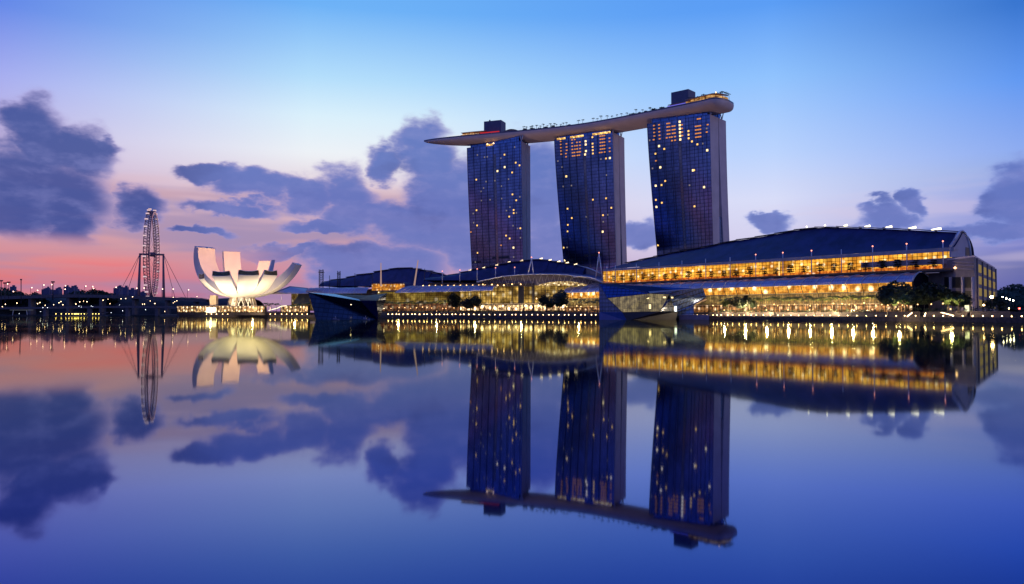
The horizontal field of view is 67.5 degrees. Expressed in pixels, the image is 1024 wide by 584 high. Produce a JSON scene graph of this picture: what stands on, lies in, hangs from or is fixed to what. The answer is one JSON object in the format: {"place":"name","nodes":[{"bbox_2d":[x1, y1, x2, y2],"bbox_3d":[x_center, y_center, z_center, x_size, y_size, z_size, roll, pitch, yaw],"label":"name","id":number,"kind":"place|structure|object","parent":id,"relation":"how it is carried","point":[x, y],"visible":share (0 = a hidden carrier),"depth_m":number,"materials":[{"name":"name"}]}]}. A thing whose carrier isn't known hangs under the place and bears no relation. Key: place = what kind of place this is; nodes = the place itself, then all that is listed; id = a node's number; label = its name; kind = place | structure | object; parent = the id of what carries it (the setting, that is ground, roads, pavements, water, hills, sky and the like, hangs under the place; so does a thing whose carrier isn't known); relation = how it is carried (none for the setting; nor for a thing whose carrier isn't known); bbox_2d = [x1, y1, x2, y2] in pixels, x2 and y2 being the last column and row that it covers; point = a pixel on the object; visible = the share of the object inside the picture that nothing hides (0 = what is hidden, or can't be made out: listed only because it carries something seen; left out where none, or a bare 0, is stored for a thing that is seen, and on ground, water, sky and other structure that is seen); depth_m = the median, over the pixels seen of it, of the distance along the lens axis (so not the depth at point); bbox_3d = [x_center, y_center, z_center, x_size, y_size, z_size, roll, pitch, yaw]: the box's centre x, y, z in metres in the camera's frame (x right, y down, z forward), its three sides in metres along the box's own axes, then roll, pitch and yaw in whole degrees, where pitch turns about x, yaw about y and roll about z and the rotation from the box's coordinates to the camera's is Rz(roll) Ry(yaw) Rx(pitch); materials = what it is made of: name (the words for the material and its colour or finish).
{"place":"outdoors","nodes":[
{"label":"outdoors","id":0,"kind":"place"},
{"bbox_2d":[0,314,178,316],"bbox_3d":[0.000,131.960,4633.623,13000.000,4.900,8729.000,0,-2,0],"label":"land","id":1,"kind":"structure","parent":0,"point":[171,315],"depth_m":1130.11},
{"bbox_2d":[10,285,16,292],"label":"apartment tower","id":2,"kind":"structure","parent":1,"relation":"on","point":[13,288],"depth_m":2635.98,"materials":[{"name":"concrete"}]},
{"bbox_2d":[41,288,51,294],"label":"apartment tower","id":3,"kind":"structure","parent":1,"relation":"on","point":[45,291],"depth_m":2392.63,"materials":[{"name":"concrete"}]},
{"bbox_2d":[53,288,60,294],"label":"apartment tower","id":4,"kind":"structure","parent":1,"relation":"on","point":[57,290],"depth_m":2513.98,"materials":[{"name":"concrete"}]},
{"bbox_2d":[69,286,74,292],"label":"apartment tower","id":5,"kind":"structure","parent":1,"relation":"on","point":[71,289],"depth_m":2396.16,"materials":[{"name":"concrete"}]},
{"bbox_2d":[0,293,209,314],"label":"road bridge","id":6,"kind":"structure","parent":1,"relation":"on","point":[69,297],"depth_m":1120.28,"materials":[{"name":"concrete"}]},
{"bbox_2d":[113,287,120,294],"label":"apartment tower","id":7,"kind":"structure","parent":1,"relation":"on","point":[117,290],"depth_m":2574.84,"materials":[{"name":"concrete"}]},
{"bbox_2d":[123,286,128,295],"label":"apartment tower","id":8,"kind":"structure","parent":1,"relation":"on","point":[125,288],"depth_m":2396.16,"materials":[{"name":"concrete"}]},
{"bbox_2d":[129,288,135,295],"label":"apartment tower","id":9,"kind":"structure","parent":1,"relation":"on","point":[132,291],"depth_m":2454.08,"materials":[{"name":"concrete"}]},
{"bbox_2d":[119,208,185,299],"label":"observation wheel","id":10,"kind":"object","parent":1,"relation":"on","point":[156,253],"visible":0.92,"depth_m":1196.54,"materials":[{"name":"metal"}]},
{"bbox_2d":[347,283,533,311],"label":"shopping mall","id":11,"kind":"structure","parent":1,"relation":"on","point":[431,292],"depth_m":702.50,"materials":[{"name":"blue glass"}]},
{"bbox_2d":[380,263,381,285],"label":"mast","id":12,"kind":"object","parent":11,"relation":"on","point":[380,275],"visible":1,"depth_m":738.62,"materials":[{"name":"white metal"}]},
{"bbox_2d":[414,260,418,285],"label":"mast","id":13,"kind":"object","parent":11,"relation":"on","point":[416,273],"visible":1,"depth_m":712.41,"materials":[{"name":"white metal"}]},
{"bbox_2d":[467,135,530,268],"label":"hotel tower","id":14,"kind":"structure","parent":1,"relation":"on","point":[498,172],"depth_m":844.45,"materials":[{"name":"blue glass"}]},
{"bbox_2d":[424,89,733,145],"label":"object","id":15,"kind":"structure","parent":14,"relation":"on","point":[683,104],"depth_m":788.44,"materials":[{"name":"grey concrete"}]},
{"bbox_2d":[545,310,598,315],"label":"planter","id":16,"kind":"object","parent":1,"relation":"on","point":[576,313],"visible":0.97,"depth_m":561.71,"materials":[{"name":"grey stone"}]},
{"bbox_2d":[554,130,626,272],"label":"hotel tower","id":17,"kind":"structure","parent":1,"relation":"on","point":[590,173],"depth_m":805.63,"materials":[{"name":"blue glass"}]},
{"bbox_2d":[647,112,728,256],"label":"hotel tower","id":18,"kind":"structure","parent":1,"relation":"on","point":[688,167],"depth_m":735.50,"materials":[{"name":"blue glass"}]},
{"bbox_2d":[939,255,996,311],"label":"office block","id":19,"kind":"structure","parent":1,"relation":"on","point":[974,276],"depth_m":390.25,"materials":[{"name":"concrete"}]},
{"bbox_2d":[982,300,994,308],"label":"rain tree","id":20,"kind":"object","parent":1,"relation":"on","point":[990,304],"visible":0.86,"depth_m":398.92,"materials":[{"name":"green plant"}]},
{"bbox_2d":[991,296,1007,310],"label":"rain tree","id":21,"kind":"object","parent":1,"relation":"on","point":[999,302],"visible":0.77,"depth_m":418.92,"materials":[{"name":"green plant"}]},
{"bbox_2d":[0,297,263,313],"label":"embankment","id":22,"kind":"structure","parent":0,"point":[56,302],"depth_m":1162.48,"materials":[{"name":"black concrete"}]},
{"bbox_2d":[0,287,7,306],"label":"rain tree","id":23,"kind":"object","parent":22,"relation":"on","point":[4,293],"visible":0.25,"depth_m":1147.81,"materials":[{"name":"green plant"}]},
{"bbox_2d":[0,291,24,313],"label":"rain tree","id":24,"kind":"object","parent":22,"relation":"on","point":[10,302],"visible":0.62,"depth_m":1140.70,"materials":[{"name":"green plant"}]},
{"bbox_2d":[20,292,44,306],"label":"rain tree","id":25,"kind":"object","parent":22,"relation":"on","point":[24,302],"visible":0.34,"depth_m":1146.62,"materials":[{"name":"green plant"}]},
{"bbox_2d":[69,289,86,302],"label":"rain tree","id":26,"kind":"object","parent":22,"relation":"on","point":[80,292],"visible":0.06,"depth_m":1170.43,"materials":[{"name":"green plant"}]},
{"bbox_2d":[75,291,97,308],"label":"rain tree","id":27,"kind":"object","parent":22,"relation":"on","point":[87,301],"visible":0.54,"depth_m":1138.65,"materials":[{"name":"green plant"}]},
{"bbox_2d":[76,289,107,300],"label":"rain tree","id":28,"kind":"object","parent":22,"relation":"on","point":[88,291],"visible":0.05,"depth_m":1166.09,"materials":[{"name":"green plant"}]},
{"bbox_2d":[89,290,114,305],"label":"rain tree","id":29,"kind":"object","parent":22,"relation":"on","point":[96,303],"visible":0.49,"depth_m":1143.46,"materials":[{"name":"green plant"}]},
{"bbox_2d":[108,293,119,304],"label":"rain tree","id":30,"kind":"object","parent":22,"relation":"on","point":[116,299],"visible":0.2,"depth_m":1167.35,"materials":[{"name":"green plant"}]},
{"bbox_2d":[291,267,445,310],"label":"casino building","id":31,"kind":"structure","parent":0,"point":[397,278],"depth_m":763.75,"materials":[{"name":"blue metal"}]},
{"bbox_2d":[272,286,309,303],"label":"mall end canopy","id":32,"kind":"object","parent":31,"relation":"attached to","point":[303,297],"visible":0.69,"depth_m":800.12,"materials":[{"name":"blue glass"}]},
{"bbox_2d":[319,269,324,287],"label":"lattice tower","id":33,"kind":"structure","parent":31,"relation":"on","point":[322,275],"depth_m":806.04,"materials":[{"name":"metal"}]},
{"bbox_2d":[337,271,340,287],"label":"lattice tower","id":34,"kind":"structure","parent":31,"relation":"on","point":[339,278],"depth_m":789.11,"materials":[{"name":"metal"}]},
{"bbox_2d":[0,316,1023,583],"bbox_3d":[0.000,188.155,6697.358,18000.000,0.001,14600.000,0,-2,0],"label":"water","id":35,"kind":"structure","parent":0,"point":[314,450],"depth_m":22.16,"materials":[{"name":"blue liquid"}]},
{"bbox_2d":[9,310,33,315],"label":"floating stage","id":36,"kind":"object","parent":35,"relation":"on","point":[21,315],"visible":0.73,"depth_m":994.54,"materials":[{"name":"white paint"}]},
{"bbox_2d":[52,312,107,315],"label":"jetty","id":37,"kind":"object","parent":35,"relation":"in","point":[78,313],"visible":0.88,"depth_m":1009.64,"materials":[{"name":"concrete"}]},
{"bbox_2d":[0,305,176,315],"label":"foot bridge","id":38,"kind":"structure","parent":35,"relation":"in","point":[89,311],"depth_m":999.86,"materials":[{"name":"concrete"}]},
{"bbox_2d":[308,292,386,319],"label":"glass pavilion","id":39,"kind":"structure","parent":35,"relation":"in","point":[325,306],"depth_m":475.03,"materials":[{"name":"blue glass"}]},
{"bbox_2d":[599,283,705,319],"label":"glass pavilion","id":40,"kind":"structure","parent":35,"relation":"in","point":[625,302],"depth_m":455.37,"materials":[{"name":"glass"}]},
{"bbox_2d":[679,315,708,319],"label":"landing stage","id":41,"kind":"object","parent":35,"relation":"in","point":[693,317],"visible":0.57,"depth_m":463.72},
{"bbox_2d":[179,315,1023,322],"bbox_3d":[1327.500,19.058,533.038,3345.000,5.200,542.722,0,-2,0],"label":"promenade","id":42,"kind":"structure","parent":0,"point":[949,319],"depth_m":441.04,"materials":[{"name":"concrete"}]},
{"bbox_2d":[177,306,229,314],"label":"arcade","id":43,"kind":"object","parent":42,"relation":"on","point":[201,310],"visible":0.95,"depth_m":788.10,"materials":[{"name":"grey stone"}]},
{"bbox_2d":[205,307,216,312],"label":"lit kiosk","id":44,"kind":"object","parent":43,"relation":"on","point":[210,309],"visible":1,"depth_m":782.28,"materials":[{"name":"white paint"}]},
{"bbox_2d":[230,306,266,314],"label":"arcade","id":45,"kind":"object","parent":42,"relation":"on","point":[249,310],"visible":0.99,"depth_m":765.48,"materials":[{"name":"grey stone"}]},
{"bbox_2d":[267,311,280,314],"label":"planter","id":46,"kind":"object","parent":42,"relation":"on","point":[274,313],"visible":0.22,"depth_m":776.39,"materials":[{"name":"grey stone"}]},
{"bbox_2d":[280,305,310,314],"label":"arcade","id":47,"kind":"object","parent":42,"relation":"on","point":[293,310],"visible":0.84,"depth_m":755.66,"materials":[{"name":"grey stone"}]},
{"bbox_2d":[391,311,430,314],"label":"planter","id":48,"kind":"object","parent":42,"relation":"on","point":[410,313],"visible":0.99,"depth_m":675.24,"materials":[{"name":"grey stone"}]},
{"bbox_2d":[433,310,491,314],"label":"planter","id":49,"kind":"object","parent":42,"relation":"on","point":[462,312],"visible":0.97,"depth_m":637.05,"materials":[{"name":"grey stone"}]},
{"bbox_2d":[495,311,542,314],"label":"planter","id":50,"kind":"object","parent":42,"relation":"on","point":[517,313],"visible":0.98,"depth_m":598.37,"materials":[{"name":"grey stone"}]},
{"bbox_2d":[816,309,849,315],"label":"planter","id":51,"kind":"object","parent":42,"relation":"on","point":[832,313],"visible":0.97,"depth_m":424.27,"materials":[{"name":"grey stone"}]},
{"bbox_2d":[826,296,836,310],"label":"palm tree","id":52,"kind":"object","parent":51,"relation":"on","point":[832,298],"visible":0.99,"depth_m":424.86,"materials":[{"name":"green plant"}]},
{"bbox_2d":[850,309,885,316],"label":"planter","id":53,"kind":"object","parent":42,"relation":"on","point":[871,313],"visible":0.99,"depth_m":400.35,"materials":[{"name":"grey stone"}]},
{"bbox_2d":[886,307,921,316],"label":"planter","id":54,"kind":"object","parent":42,"relation":"on","point":[900,313],"visible":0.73,"depth_m":380.67,"materials":[{"name":"grey stone"}]},
{"bbox_2d":[923,307,967,316],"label":"planter","id":55,"kind":"object","parent":42,"relation":"on","point":[964,313],"visible":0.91,"depth_m":359.54,"materials":[{"name":"grey stone"}]},
{"bbox_2d":[970,306,1009,316],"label":"planter","id":56,"kind":"object","parent":42,"relation":"on","point":[987,313],"visible":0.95,"depth_m":336.02,"materials":[{"name":"grey stone"}]},
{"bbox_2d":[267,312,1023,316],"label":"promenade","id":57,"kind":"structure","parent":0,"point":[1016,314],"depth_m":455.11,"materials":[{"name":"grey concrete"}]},
{"bbox_2d":[193,246,301,313],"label":"museum","id":58,"kind":"structure","parent":57,"relation":"on","point":[235,283],"depth_m":788.58,"materials":[{"name":"white concrete"}]},
{"bbox_2d":[446,292,462,311],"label":"rain tree","id":59,"kind":"object","parent":57,"relation":"on","point":[455,301],"visible":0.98,"depth_m":635.92,"materials":[{"name":"green plant"}]},
{"bbox_2d":[463,296,481,311],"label":"rain tree","id":60,"kind":"object","parent":57,"relation":"on","point":[473,301],"visible":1,"depth_m":624.27,"materials":[{"name":"green plant"}]},
{"bbox_2d":[425,258,616,311],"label":"theatre","id":61,"kind":"structure","parent":57,"relation":"on","point":[547,278],"depth_m":648.15,"materials":[{"name":"blue metal"}]},
{"bbox_2d":[528,257,533,273],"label":"mast","id":62,"kind":"object","parent":61,"relation":"on","point":[532,266],"visible":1,"depth_m":636.05,"materials":[{"name":"metal"}]},
{"bbox_2d":[595,252,602,278],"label":"mast","id":63,"kind":"object","parent":61,"relation":"on","point":[600,266],"visible":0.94,"depth_m":599.62,"materials":[{"name":"metal"}]},
{"bbox_2d":[538,295,553,311],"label":"rain tree","id":64,"kind":"object","parent":57,"relation":"on","point":[544,301],"visible":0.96,"depth_m":579.22,"materials":[{"name":"green plant"}]},
{"bbox_2d":[549,289,569,311],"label":"rain tree","id":65,"kind":"object","parent":57,"relation":"on","point":[559,299],"visible":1,"depth_m":569.15,"materials":[{"name":"green plant"}]},
{"bbox_2d":[721,300,729,311],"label":"tree","id":66,"kind":"object","parent":57,"relation":"on","point":[725,303],"visible":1,"depth_m":469.37,"materials":[{"name":"green plant"}]},
{"bbox_2d":[728,296,745,311],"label":"rain tree","id":67,"kind":"object","parent":57,"relation":"on","point":[736,302],"visible":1,"depth_m":467.86,"materials":[{"name":"green plant"}]},
{"bbox_2d":[709,309,773,315],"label":"planter","id":68,"kind":"object","parent":57,"relation":"on","point":[740,313],"visible":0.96,"depth_m":471.02,"materials":[{"name":"stone"}]},
{"bbox_2d":[742,295,757,311],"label":"rain tree","id":69,"kind":"object","parent":68,"relation":"on","point":[749,302],"visible":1,"depth_m":467.12,"materials":[{"name":"green plant"}]},
{"bbox_2d":[563,224,973,311],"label":"convention hall","id":70,"kind":"structure","parent":57,"relation":"on","point":[812,248],"depth_m":461.63,"materials":[{"name":"blue metal"}]},
{"bbox_2d":[745,267,753,274],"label":"terrace tree","id":71,"kind":"object","parent":70,"relation":"on","point":[749,271],"visible":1,"depth_m":490.36,"materials":[{"name":"green plant"}]},
{"bbox_2d":[787,265,794,272],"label":"terrace tree","id":72,"kind":"object","parent":70,"relation":"on","point":[789,267],"visible":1,"depth_m":468.33,"materials":[{"name":"green plant"}]},
{"bbox_2d":[801,266,808,272],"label":"terrace tree","id":73,"kind":"object","parent":70,"relation":"on","point":[805,268],"visible":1,"depth_m":461.01,"materials":[{"name":"green plant"}]},
{"bbox_2d":[816,263,823,273],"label":"terrace tree","id":74,"kind":"object","parent":70,"relation":"on","point":[819,266],"visible":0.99,"depth_m":453.85,"materials":[{"name":"green plant"}]},
{"bbox_2d":[831,263,838,272],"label":"terrace tree","id":75,"kind":"object","parent":70,"relation":"on","point":[834,267],"visible":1,"depth_m":444.97,"materials":[{"name":"green plant"}]},
{"bbox_2d":[846,262,855,271],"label":"terrace tree","id":76,"kind":"object","parent":70,"relation":"on","point":[850,265],"visible":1,"depth_m":438.24,"materials":[{"name":"green plant"}]},
{"bbox_2d":[862,263,871,271],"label":"terrace tree","id":77,"kind":"object","parent":70,"relation":"on","point":[864,268],"visible":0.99,"depth_m":431.48,"materials":[{"name":"green plant"}]},
{"bbox_2d":[877,260,886,270],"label":"terrace tree","id":78,"kind":"object","parent":70,"relation":"on","point":[882,264],"visible":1,"depth_m":422.55,"materials":[{"name":"green plant"}]},
{"bbox_2d":[892,259,901,269],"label":"terrace tree","id":79,"kind":"object","parent":70,"relation":"on","point":[898,265],"visible":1,"depth_m":416.12,"materials":[{"name":"green plant"}]},
{"bbox_2d":[910,260,919,268],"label":"terrace tree","id":80,"kind":"object","parent":70,"relation":"on","point":[916,265],"visible":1,"depth_m":408.97,"materials":[{"name":"green plant"}]},
{"bbox_2d":[927,260,937,268],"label":"terrace tree","id":81,"kind":"object","parent":70,"relation":"on","point":[933,264],"visible":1,"depth_m":400.56,"materials":[{"name":"green plant"}]},
{"bbox_2d":[775,310,813,315],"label":"planter","id":82,"kind":"object","parent":57,"relation":"on","point":[796,313],"visible":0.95,"depth_m":443.18,"materials":[{"name":"stone"}]},
{"bbox_2d":[845,295,857,308],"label":"palm tree","id":83,"kind":"object","parent":57,"relation":"on","point":[851,298],"visible":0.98,"depth_m":416.07,"materials":[{"name":"green plant"}]},
{"bbox_2d":[864,295,873,309],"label":"palm tree","id":84,"kind":"object","parent":57,"relation":"on","point":[869,296],"visible":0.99,"depth_m":408.10,"materials":[{"name":"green plant"}]},
{"bbox_2d":[888,297,898,311],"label":"tree","id":85,"kind":"object","parent":57,"relation":"on","point":[893,301],"visible":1,"depth_m":367.20,"materials":[{"name":"green plant"}]},
{"bbox_2d":[876,280,912,311],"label":"rain tree","id":86,"kind":"object","parent":57,"relation":"on","point":[886,293],"visible":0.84,"depth_m":377.47,"materials":[{"name":"green plant"}]},
{"bbox_2d":[898,294,911,311],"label":"tree","id":87,"kind":"object","parent":57,"relation":"on","point":[905,300],"visible":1,"depth_m":365.24,"materials":[{"name":"green plant"}]},
{"bbox_2d":[894,285,918,311],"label":"rain tree","id":88,"kind":"object","parent":57,"relation":"on","point":[912,294],"visible":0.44,"depth_m":373.56,"materials":[{"name":"green plant"}]},
{"bbox_2d":[913,281,948,311],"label":"rain tree","id":89,"kind":"object","parent":57,"relation":"on","point":[926,294],"visible":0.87,"depth_m":370.78,"materials":[{"name":"green plant"}]},
{"bbox_2d":[940,294,953,311],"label":"tree","id":90,"kind":"object","parent":57,"relation":"on","point":[947,299],"visible":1,"depth_m":351.42,"materials":[{"name":"green plant"}]},
{"bbox_2d":[936,289,968,311],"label":"rain tree","id":91,"kind":"object","parent":57,"relation":"on","point":[946,292],"visible":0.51,"depth_m":360.65,"materials":[{"name":"green plant"}]},
{"bbox_2d":[953,295,964,311],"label":"tree","id":92,"kind":"object","parent":57,"relation":"on","point":[960,299],"visible":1,"depth_m":349.23,"materials":[{"name":"green plant"}]},
{"bbox_2d":[959,292,973,307],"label":"rain tree","id":93,"kind":"object","parent":57,"relation":"on","point":[963,304],"visible":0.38,"depth_m":364.91,"materials":[{"name":"green plant"}]},
{"bbox_2d":[997,283,1023,311],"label":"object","id":94,"kind":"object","parent":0,"point":[1012,286],"depth_m":738.74,"materials":[{"name":"plant"}]}
]}

